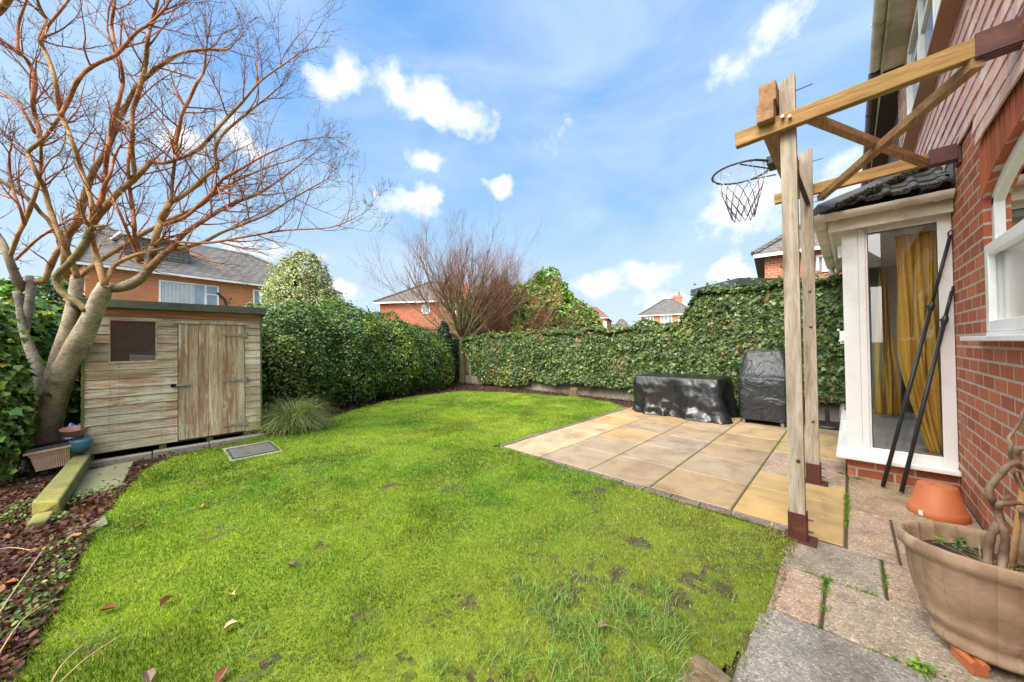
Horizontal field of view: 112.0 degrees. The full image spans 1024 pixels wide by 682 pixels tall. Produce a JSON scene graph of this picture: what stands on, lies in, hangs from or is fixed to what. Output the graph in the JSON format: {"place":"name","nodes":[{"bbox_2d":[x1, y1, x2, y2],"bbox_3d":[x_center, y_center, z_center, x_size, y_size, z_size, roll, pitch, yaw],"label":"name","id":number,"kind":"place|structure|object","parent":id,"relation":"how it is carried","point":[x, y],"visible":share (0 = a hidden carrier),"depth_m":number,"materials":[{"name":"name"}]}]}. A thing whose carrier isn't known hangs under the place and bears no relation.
{"place":"outdoors","nodes":[
{"label":"outdoors","id":0,"kind":"place"},
{"bbox_2d":[50,227,342,319],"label":"semi detached house","id":1,"kind":"structure","parent":0,"point":[197,284],"depth_m":16.69,"materials":[{"name":"orange brick"}]},
{"bbox_2d":[159,280,218,304],"bbox_3d":[-15.352,-2.084,16.500,0.070,1.348,2.161,-1,-1,32],"label":"window","id":2,"kind":"structure","parent":1,"relation":"in","point":[169,291],"depth_m":16.41,"materials":[{"name":"white plastic"}]},
{"bbox_2d":[253,289,265,304],"bbox_3d":[-13.817,-2.170,18.974,0.070,1.227,0.681,-1,-1,32],"label":"window","id":3,"kind":"structure","parent":1,"relation":"in","point":[256,295],"depth_m":18.83,"materials":[{"name":"white plastic"}]},
{"bbox_2d":[239,394,343,439],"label":"ornamental grass","id":4,"kind":"object","parent":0,"point":[288,418],"depth_m":4.88,"materials":[{"name":"green plant"}]},
{"bbox_2d":[0,390,797,681],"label":"lawn","id":5,"kind":"structure","parent":0,"point":[469,669],"depth_m":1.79,"materials":[{"name":"plant"}]},
{"bbox_2d":[0,547,123,681],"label":"dry stems","id":6,"kind":"object","parent":5,"relation":"on","point":[53,678],"visible":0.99,"depth_m":1.39,"materials":[{"name":"plant"}]},
{"bbox_2d":[100,603,116,610],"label":"fallen leaf","id":7,"kind":"object","parent":5,"relation":"on","point":[109,606],"visible":1,"depth_m":1.58,"materials":[{"name":"brown plant"}]},
{"bbox_2d":[141,668,155,681],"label":"fallen leaf","id":8,"kind":"object","parent":5,"relation":"on","point":[151,672],"visible":1,"depth_m":1.25,"materials":[{"name":"plant"}]},
{"bbox_2d":[160,595,172,605],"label":"fallen leaf","id":9,"kind":"object","parent":5,"relation":"on","point":[164,599],"visible":1,"depth_m":1.62,"materials":[{"name":"brown plant"}]},
{"bbox_2d":[213,666,227,681],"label":"fallen leaf","id":10,"kind":"object","parent":5,"relation":"on","point":[219,675],"visible":1,"depth_m":1.24,"materials":[{"name":"brown plant"}]},
{"bbox_2d":[222,619,237,630],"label":"fallen leaf","id":11,"kind":"object","parent":5,"relation":"on","point":[231,622],"visible":1,"depth_m":1.47,"materials":[{"name":"beige plant"}]},
{"bbox_2d":[223,440,282,460],"bbox_3d":[-3.062,1.299,4.071,0.680,0.050,0.470,-2,-1,44],"label":"manhole cover","id":12,"kind":"object","parent":5,"relation":"on","point":[240,452],"visible":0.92,"depth_m":4.03,"materials":[{"name":"metal"}]},
{"bbox_2d":[598,620,608,627],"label":"fallen leaf","id":13,"kind":"object","parent":5,"relation":"on","point":[605,624],"visible":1,"depth_m":1.45,"materials":[{"name":"beige plant"}]},
{"bbox_2d":[677,668,704,681],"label":"edging stone","id":14,"kind":"object","parent":5,"relation":"on","point":[692,678],"visible":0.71,"depth_m":1.22,"materials":[{"name":"beige stone"}]},
{"bbox_2d":[689,653,731,681],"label":"edging stone","id":15,"kind":"object","parent":5,"relation":"on","point":[701,665],"visible":0.94,"depth_m":1.21,"materials":[{"name":"beige stone"}]},
{"bbox_2d":[0,382,804,681],"bbox_3d":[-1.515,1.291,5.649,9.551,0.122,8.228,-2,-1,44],"label":"leaf litter","id":16,"kind":"object","parent":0,"point":[16,563],"visible":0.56,"depth_m":2.14,"materials":[{"name":"brown plant"}]},
{"bbox_2d":[4,578,18,584],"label":"fallen leaf","id":17,"kind":"object","parent":16,"relation":"on","point":[10,581],"visible":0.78,"depth_m":1.76,"materials":[{"name":"orange plant"}]},
{"bbox_2d":[26,511,53,528],"bbox_3d":[-3.264,1.246,2.394,0.200,0.060,0.090,-2,-1,44],"label":"timber block","id":18,"kind":"object","parent":16,"relation":"on","point":[38,520],"depth_m":2.35,"materials":[{"name":"yellow wood"}]},
{"bbox_2d":[23,438,76,471],"bbox_3d":[-4.634,1.149,3.486,0.299,0.255,0.260,0,-1,-42],"label":"trough planter","id":19,"kind":"object","parent":16,"relation":"on","point":[50,455],"visible":0.93,"depth_m":3.42,"materials":[{"name":"plastic"}]},
{"bbox_2d":[32,454,90,516],"bbox_3d":[-3.901,1.228,3.021,1.593,0.130,0.144,-2,-1,44],"label":"sleeper","id":20,"kind":"object","parent":16,"relation":"on","point":[55,493],"visible":0.81,"depth_m":2.79,"materials":[{"name":"yellow wood"}]},
{"bbox_2d":[68,437,93,452],"bbox_3d":[-4.450,1.079,3.568,0.168,0.132,0.168,-2,-1,44],"label":"blue pot","id":21,"kind":"object","parent":20,"relation":"on","point":[78,445],"visible":0.99,"depth_m":3.53,"materials":[{"name":"ceramic"}]},
{"bbox_2d":[59,425,86,437],"bbox_3d":[-4.552,0.941,3.585,0.176,0.106,0.180,-2,-1,44],"label":"pink bowl","id":22,"kind":"object","parent":21,"relation":"on","point":[71,431],"visible":0.99,"depth_m":3.58,"materials":[{"name":"ceramic"}]},
{"bbox_2d":[0,483,124,637],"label":"ground cover","id":23,"kind":"object","parent":16,"relation":"on","point":[17,614],"visible":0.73,"depth_m":1.79,"materials":[{"name":"green plant"}]},
{"bbox_2d":[62,423,80,439],"bbox_3d":[-5.382,1.073,4.138,0.500,0.282,0.400,-2,-1,44],"label":"tarpaulin","id":24,"kind":"object","parent":16,"relation":"on","point":[70,424],"visible":0.06,"depth_m":4.04,"materials":[{"name":"blue plastic"}]},
{"bbox_2d":[65,532,82,538],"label":"fallen leaf","id":25,"kind":"object","parent":16,"relation":"on","point":[74,535],"visible":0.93,"depth_m":2.19,"materials":[{"name":"beige plant"}]},
{"bbox_2d":[62,515,107,539],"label":"stone slab","id":26,"kind":"structure","parent":16,"relation":"on","point":[103,519],"depth_m":2.35,"materials":[{"name":"grey stone"}]},
{"bbox_2d":[71,460,133,499],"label":"stone slab","id":27,"kind":"structure","parent":16,"relation":"on","point":[90,479],"depth_m":3.22,"materials":[{"name":"grey stone"}]},
{"bbox_2d":[89,451,151,468],"bbox_3d":[-4.286,1.308,3.765,0.120,0.080,0.500,-2,-1,44],"label":"concrete edging","id":28,"kind":"object","parent":16,"relation":"on","point":[122,459],"visible":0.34,"depth_m":3.74,"materials":[{"name":"grey concrete"}]},
{"bbox_2d":[70,297,265,460],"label":"garden shed","id":29,"kind":"structure","parent":16,"relation":"on","point":[203,380],"depth_m":4.20,"materials":[{"name":"wood"}]},
{"bbox_2d":[109,319,156,363],"bbox_3d":[-4.290,0.007,3.918,0.029,0.485,0.369,-2,-1,44],"label":"window","id":30,"kind":"structure","parent":29,"relation":"in","point":[109,319],"depth_m":3.94,"materials":[{"name":"glass"}]},
{"bbox_2d":[129,354,156,369],"bbox_3d":[-4.298,0.248,4.024,0.079,0.192,0.225,-2,-1,44],"label":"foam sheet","id":31,"kind":"object","parent":29,"relation":"in","point":[139,357],"visible":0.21,"depth_m":3.99,"materials":[{"name":"grey"}]},
{"bbox_2d":[171,324,247,439],"bbox_3d":[-3.808,0.493,4.375,0.080,1.400,0.732,-2,-1,44],"label":"door","id":32,"kind":"structure","parent":29,"relation":"in","point":[211,358],"depth_m":4.37,"materials":[{"name":"beige wood"}]},
{"bbox_2d":[153,442,208,457],"bbox_3d":[-3.936,1.304,4.122,0.120,0.086,0.480,-2,-1,44],"label":"concrete edging","id":33,"kind":"object","parent":16,"relation":"on","point":[181,449],"visible":0.66,"depth_m":4.09,"materials":[{"name":"grey concrete"}]},
{"bbox_2d":[0,0,395,469],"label":"bare maple","id":34,"kind":"object","parent":16,"relation":"on","point":[58,375],"visible":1,"depth_m":3.47,"materials":[{"name":"bark"},{"name":"bare twigs"}]},
{"bbox_2d":[209,433,264,447],"bbox_3d":[-3.565,1.301,4.501,0.120,0.092,0.560,-2,-1,44],"label":"concrete edging","id":35,"kind":"object","parent":16,"relation":"on","point":[221,442],"visible":0.53,"depth_m":4.43,"materials":[{"name":"grey concrete"}]},
{"bbox_2d":[262,329,322,413],"bbox_3d":[-3.987,0.556,6.072,1.048,1.517,1.317,-2,-1,44],"label":"euonymus bush","id":36,"kind":"object","parent":16,"relation":"on","point":[283,375],"visible":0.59,"depth_m":5.79,"materials":[{"name":"green plant"}]},
{"bbox_2d":[258,247,348,327],"bbox_3d":[-5.597,-0.978,9.391,2.367,3.043,2.288,-2,-1,44],"label":"variegated bush","id":37,"kind":"object","parent":16,"relation":"on","point":[290,281],"visible":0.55,"depth_m":8.91,"materials":[{"name":"green plant"}]},
{"bbox_2d":[218,289,456,418],"bbox_3d":[-3.599,0.165,8.238,2.844,2.536,6.320,-1,-1,26],"label":"laurel hedge","id":38,"kind":"object","parent":16,"relation":"on","point":[374,360],"visible":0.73,"depth_m":7.29,"materials":[{"name":"green plant"}]},
{"bbox_2d":[436,321,455,383],"bbox_3d":[-2.182,0.344,10.986,0.782,2.185,0.790,-1,-1,25],"label":"dark conifer","id":39,"kind":"object","parent":16,"relation":"on","point":[443,328],"visible":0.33,"depth_m":10.87,"materials":[{"name":"green plant"}]},
{"bbox_2d":[450,330,458,382],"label":"green shrub","id":40,"kind":"object","parent":16,"relation":"on","point":[456,352],"visible":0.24,"depth_m":11.43,"materials":[{"name":"green plant"}]},
{"bbox_2d":[452,340,468,382],"bbox_3d":[-2.022,0.638,11.919,1.790,1.520,0.090,-2,-1,44],"label":"fence panel","id":41,"kind":"object","parent":16,"relation":"on","point":[467,373],"visible":0.09,"depth_m":11.37,"materials":[{"name":"wood"}]},
{"bbox_2d":[469,367,507,386],"bbox_3d":[-0.736,0.605,10.660,1.790,1.520,0.090,-2,-1,44],"label":"fence panel","id":42,"kind":"object","parent":16,"relation":"on","point":[473,378],"visible":0.07,"depth_m":11.08,"materials":[{"name":"concrete"}]},
{"bbox_2d":[508,379,558,392],"bbox_3d":[0.550,0.571,9.401,1.790,1.520,0.090,-2,-1,44],"label":"fence panel","id":43,"kind":"object","parent":16,"relation":"on","point":[536,385],"visible":0.02,"depth_m":9.21,"materials":[{"name":"concrete"}]},
{"bbox_2d":[458,318,688,393],"bbox_3d":[0.932,0.375,8.947,7.020,1.790,0.947,-2,-1,44],"label":"ivy hedge","id":44,"kind":"object","parent":16,"relation":"on","point":[600,356],"visible":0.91,"depth_m":8.11,"materials":[{"name":"green plant"}]},
{"bbox_2d":[635,318,677,328],"bbox_3d":[3.796,-0.099,8.782,1.735,1.003,0.890,-1,-1,25],"label":"loose ivy mound","id":45,"kind":"object","parent":44,"relation":"on","point":[651,323],"visible":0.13,"depth_m":8.77,"materials":[{"name":"green plant"}]},
{"bbox_2d":[569,387,579,396],"bbox_3d":[1.422,1.196,8.009,0.243,0.230,0.241,-1,-1,-16],"label":"tree stump","id":46,"kind":"object","parent":16,"relation":"on","point":[573,391],"visible":0.89,"depth_m":7.93,"materials":[{"name":"brown wood"}]},
{"bbox_2d":[558,383,625,399],"bbox_3d":[1.835,0.537,8.141,1.790,1.520,0.090,-2,-1,44],"label":"fence panel","id":47,"kind":"object","parent":16,"relation":"on","point":[596,391],"visible":0.07,"depth_m":8.01,"materials":[{"name":"concrete"}]},
{"bbox_2d":[626,387,633,400],"bbox_3d":[3.121,0.503,6.882,1.790,1.520,0.090,-2,-1,44],"label":"fence panel","id":48,"kind":"object","parent":16,"relation":"on","point":[629,396],"visible":0.02,"depth_m":7.42,"materials":[{"name":"concrete"}]},
{"bbox_2d":[739,402,839,421],"bbox_3d":[4.353,0.471,5.675,1.640,1.520,0.090,-2,-1,44],"label":"fence panel","id":49,"kind":"object","parent":16,"relation":"on","point":[834,411],"depth_m":5.21,"materials":[{"name":"concrete"}]},
{"bbox_2d":[373,278,470,338],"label":"brick house","id":50,"kind":"structure","parent":0,"point":[388,305],"depth_m":25.44,"materials":[{"name":"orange brick"}]},
{"bbox_2d":[422,305,429,313],"bbox_3d":[-6.294,-2.323,25.266,0.611,0.652,0.070,-1,-1,6],"label":"window","id":51,"kind":"structure","parent":50,"relation":"in","point":[423,306],"depth_m":25.26,"materials":[{"name":"white plastic"}]},
{"bbox_2d":[0,0,873,332],"label":"sky","id":52,"kind":"structure","parent":0,"point":[611,123],"materials":[{"name":"blue"}]},
{"bbox_2d":[510,312,522,333],"bbox_3d":[0.149,-0.340,11.996,0.606,1.432,0.572,-2,-1,44],"label":"lime conifer","id":53,"kind":"object","parent":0,"point":[514,325],"visible":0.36,"depth_m":11.91,"materials":[{"name":"green plant"}]},
{"bbox_2d":[590,306,613,328],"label":"brick house","id":54,"kind":"structure","parent":0,"point":[604,317],"depth_m":46.67,"materials":[{"name":"red tile"}]},
{"bbox_2d":[612,319,629,329],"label":"brick house","id":55,"kind":"structure","parent":0,"point":[620,322],"depth_m":62.14,"materials":[{"name":"grey tile"}]},
{"bbox_2d":[638,288,687,328],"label":"chimney house","id":56,"kind":"structure","parent":0,"point":[672,308],"depth_m":40.69,"materials":[{"name":"grey tile"}]},
{"bbox_2d":[644,316,653,324],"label":"window","id":57,"kind":"structure","parent":56,"relation":"in","point":[648,317],"depth_m":40.60,"materials":[{"name":"white plastic"}]},
{"bbox_2d":[660,316,671,322],"bbox_3d":[17.770,-2.216,39.794,1.216,1.351,0.070,-1,-1,27],"label":"window","id":58,"kind":"structure","parent":56,"relation":"in","point":[667,318],"depth_m":39.84,"materials":[{"name":"white plastic"}]},
{"bbox_2d":[504,407,846,546],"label":"patio paving","id":59,"kind":"structure","parent":0,"point":[722,470],"depth_m":3.63,"materials":[{"name":"beige stone"}]},
{"bbox_2d":[632,373,739,423],"bbox_3d":[2.905,0.914,5.930,1.664,0.639,1.077,-2,-1,44],"label":"covered table","id":60,"kind":"object","parent":59,"relation":"on","point":[707,398],"visible":1,"depth_m":5.53,"materials":[{"name":"black plastic"}]},
{"bbox_2d":[494,424,938,676],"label":"weeds","id":61,"kind":"object","parent":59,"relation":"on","point":[827,580],"visible":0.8,"depth_m":1.75,"materials":[{"name":"green plant"}]},
{"bbox_2d":[738,350,786,427],"bbox_3d":[3.768,0.671,5.163,0.618,1.080,0.587,-2,-1,44],"label":"covered barbecue","id":62,"kind":"object","parent":59,"relation":"on","point":[762,387],"visible":0.82,"depth_m":5.00,"materials":[{"name":"grey plastic"}]},
{"bbox_2d":[819,408,839,429],"bbox_3d":[4.399,1.064,4.819,0.410,0.269,0.410,-2,-1,44],"label":"parasol base","id":63,"kind":"object","parent":59,"relation":"on","point":[826,424],"visible":0.61,"depth_m":4.76,"materials":[{"name":"black plastic"}]},
{"bbox_2d":[735,8,1023,547],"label":"pergola","id":64,"kind":"object","parent":59,"relation":"on","point":[780,118],"visible":1,"depth_m":2.10,"materials":[{"name":"brown wood"}]},
{"bbox_2d":[711,156,775,222],"bbox_3d":[1.862,-1.185,2.794,0.431,0.411,0.412,-2,-1,44],"label":"basketball hoop","id":65,"kind":"object","parent":64,"relation":"attached to","point":[768,160],"visible":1,"depth_m":2.73,"materials":[{"name":"black metal"}]},
{"bbox_2d":[508,405,1023,681],"bbox_3d":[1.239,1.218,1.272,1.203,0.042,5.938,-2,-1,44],"label":"path paving","id":66,"kind":"structure","parent":0,"point":[788,648],"depth_m":1.51,"materials":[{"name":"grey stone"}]},
{"bbox_2d":[880,230,952,486],"bbox_3d":[3.201,0.163,2.737,0.467,2.034,0.042,-1,-1,24],"label":"awning pole","id":67,"kind":"object","parent":66,"relation":"on","point":[930,306],"visible":0.97,"depth_m":2.73,"materials":[{"name":"black metal"}]},
{"bbox_2d":[814,0,1023,536],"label":"brick house","id":68,"kind":"structure","parent":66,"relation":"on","point":[974,201],"depth_m":2.64,"materials":[{"name":"brick"}]},
{"bbox_2d":[874,267,899,415],"bbox_3d":[4.625,0.004,4.288,0.223,1.830,0.087,-2,-1,44],"label":"curtain","id":69,"kind":"object","parent":68,"relation":"hanging from","point":[887,394],"visible":0.99,"depth_m":4.29,"materials":[{"name":"yellow fabric"}]},
{"bbox_2d":[894,230,941,454],"bbox_3d":[3.435,0.009,2.892,0.283,1.841,0.086,-2,-1,44],"label":"curtain","id":70,"kind":"object","parent":68,"relation":"hanging from","point":[916,265],"visible":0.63,"depth_m":2.90,"materials":[{"name":"yellow fabric"}]},
{"bbox_2d":[902,0,962,151],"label":"window","id":71,"kind":"structure","parent":68,"relation":"in","point":[934,21],"depth_m":3.16,"materials":[{"name":"white plastic"}]},
{"bbox_2d":[960,130,1023,340],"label":"window","id":72,"kind":"structure","parent":68,"relation":"in","point":[1003,256],"depth_m":1.86,"materials":[{"name":"white plastic"}]},
{"bbox_2d":[902,656,946,679],"bbox_3d":[1.478,1.181,1.247,0.089,0.046,0.080,-1,-1,16],"label":"seedling","id":73,"kind":"object","parent":66,"relation":"on","point":[917,665],"visible":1,"depth_m":1.25,"materials":[{"name":"green plant"}]},
{"bbox_2d":[899,286,954,492],"bbox_3d":[3.218,0.379,2.686,0.399,1.602,0.044,-1,-1,11],"label":"awning pole","id":74,"kind":"object","parent":66,"relation":"on","point":[944,320],"visible":1,"depth_m":2.67,"materials":[{"name":"black metal"}]},
{"bbox_2d":[907,479,971,524],"bbox_3d":[2.915,1.085,2.368,0.282,0.206,0.282,-2,-1,44],"label":"plant pot","id":75,"kind":"object","parent":66,"relation":"on","point":[937,501],"visible":1,"depth_m":2.30,"materials":[{"name":"ceramic"}]},
{"bbox_2d":[949,644,990,677],"bbox_3d":[1.678,1.167,1.268,0.052,0.046,0.092,-1,-1,19],"label":"pot foot","id":76,"kind":"object","parent":66,"relation":"on","point":[974,665],"visible":0.75,"depth_m":1.24},
{"bbox_2d":[896,519,1023,675],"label":"oval planter","id":77,"kind":"object","parent":76,"relation":"on","point":[973,607],"visible":0.96,"depth_m":1.25,"materials":[{"name":"ceramic"}]},
{"bbox_2d":[932,534,946,544],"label":"seedling","id":78,"kind":"object","parent":77,"relation":"on","point":[938,539],"visible":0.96,"depth_m":1.42,"materials":[{"name":"green plant"}]},
{"bbox_2d":[952,536,972,552],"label":"seedling","id":79,"kind":"object","parent":77,"relation":"on","point":[963,539],"visible":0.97,"depth_m":1.36,"materials":[{"name":"green plant"}]},
{"bbox_2d":[920,534,1023,587],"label":"dry straw","id":80,"kind":"object","parent":77,"relation":"in","point":[995,564],"visible":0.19,"depth_m":1.29,"materials":[{"name":"beige plant"}]},
{"bbox_2d":[982,408,1023,568],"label":"contorted hazel","id":81,"kind":"object","parent":77,"relation":"in","point":[997,526],"visible":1,"depth_m":1.22,"materials":[{"name":"brown plant"}]},
{"bbox_2d":[1007,470,1023,570],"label":"bamboo cane","id":82,"kind":"object","parent":77,"relation":"in","point":[1013,553],"visible":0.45,"depth_m":1.26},
{"bbox_2d":[750,214,842,278],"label":"neighbour house","id":83,"kind":"structure","parent":0,"point":[768,258],"depth_m":11.48,"materials":[{"name":"red brick"}]},
{"bbox_2d":[816,255,827,271],"bbox_3d":[9.685,-2.413,10.726,0.357,0.534,0.070,-1,-1,37],"label":"window","id":84,"kind":"structure","parent":83,"relation":"in","point":[820,264],"depth_m":10.77,"materials":[{"name":"white plastic"}]},
{"label":"ground","id":85,"kind":"structure","parent":0,"visible":0},
{"bbox_2d":[0,308,51,485],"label":"ivy bush","id":86,"kind":"object","parent":85,"relation":"on","point":[18,421],"visible":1,"depth_m":3.28,"materials":[{"name":"green plant"}]},
{"bbox_2d":[0,280,62,402],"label":"climbing ivy","id":87,"kind":"object","parent":85,"relation":"on","point":[43,313],"visible":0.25,"depth_m":4.54,"materials":[{"name":"green plant"}]},
{"bbox_2d":[0,268,90,427],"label":"holly bush","id":88,"kind":"object","parent":85,"relation":"on","point":[73,413],"visible":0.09,"depth_m":5.21,"materials":[{"name":"green plant"}]},
{"bbox_2d":[350,204,555,382],"bbox_3d":[-1.721,-1.479,11.637,6.305,5.909,6.182,-1,-1,15],"label":"bare tree","id":89,"kind":"object","parent":85,"relation":"on","point":[449,301],"visible":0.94,"depth_m":10.91,"materials":[{"name":"brown plant"}]},
{"bbox_2d":[426,223,539,335],"bbox_3d":[-0.992,-1.664,12.158,3.440,6.277,5.266,-2,-1,44],"label":"red twig tree","id":90,"kind":"object","parent":85,"relation":"on","point":[517,279],"visible":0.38,"depth_m":12.07,"materials":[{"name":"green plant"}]},
{"bbox_2d":[460,275,537,335],"bbox_3d":[-0.396,-0.792,13.673,3.611,3.707,2.963,-1,-1,-10],"label":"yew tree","id":91,"kind":"object","parent":85,"relation":"on","point":[516,310],"visible":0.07,"depth_m":12.71,"materials":[{"name":"green plant"}]},
{"bbox_2d":[427,270,602,336],"bbox_3d":[0.247,-0.470,12.040,5.530,3.846,5.007,0,-1,-36],"label":"red bush","id":92,"kind":"object","parent":85,"relation":"on","point":[530,325],"visible":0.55,"depth_m":11.52,"materials":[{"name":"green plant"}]},
{"bbox_2d":[506,266,602,330],"bbox_3d":[1.452,-0.898,13.288,3.363,3.953,3.214,-2,-1,44],"label":"laurel tree","id":93,"kind":"object","parent":85,"relation":"on","point":[568,298],"visible":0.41,"depth_m":12.68,"materials":[{"name":"green plant"}]},
{"bbox_2d":[560,321,624,330],"bbox_3d":[3.357,0.200,11.931,4.334,1.789,1.209,-1,-1,10],"label":"grey green hedge","id":94,"kind":"object","parent":85,"relation":"on","point":[597,325],"visible":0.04,"depth_m":11.97,"materials":[{"name":"green plant"}]},
{"bbox_2d":[496,407,787,531],"bbox_3d":[1.949,1.247,4.357,2.791,0.042,3.401,-2,-1,44],"label":"patio edging","id":95,"kind":"object","parent":85,"relation":"on","point":[777,526],"visible":0.52,"depth_m":2.79,"materials":[{"name":"beige stone"}]},
{"bbox_2d":[691,278,818,295],"bbox_3d":[7.473,-0.234,10.394,3.096,2.920,2.000,-1,-1,-7],"label":"flat roof extension","id":96,"kind":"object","parent":85,"relation":"on","point":[742,281],"visible":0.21,"depth_m":9.33,"materials":[{"name":"grey brick"}]},
{"bbox_2d":[668,265,845,408],"bbox_3d":[4.076,0.008,5.838,2.671,2.392,1.068,-2,-1,44],"label":"ivy hedge","id":97,"kind":"object","parent":85,"relation":"on","point":[728,327],"visible":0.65,"depth_m":5.72,"materials":[{"name":"green plant"}]}
]}

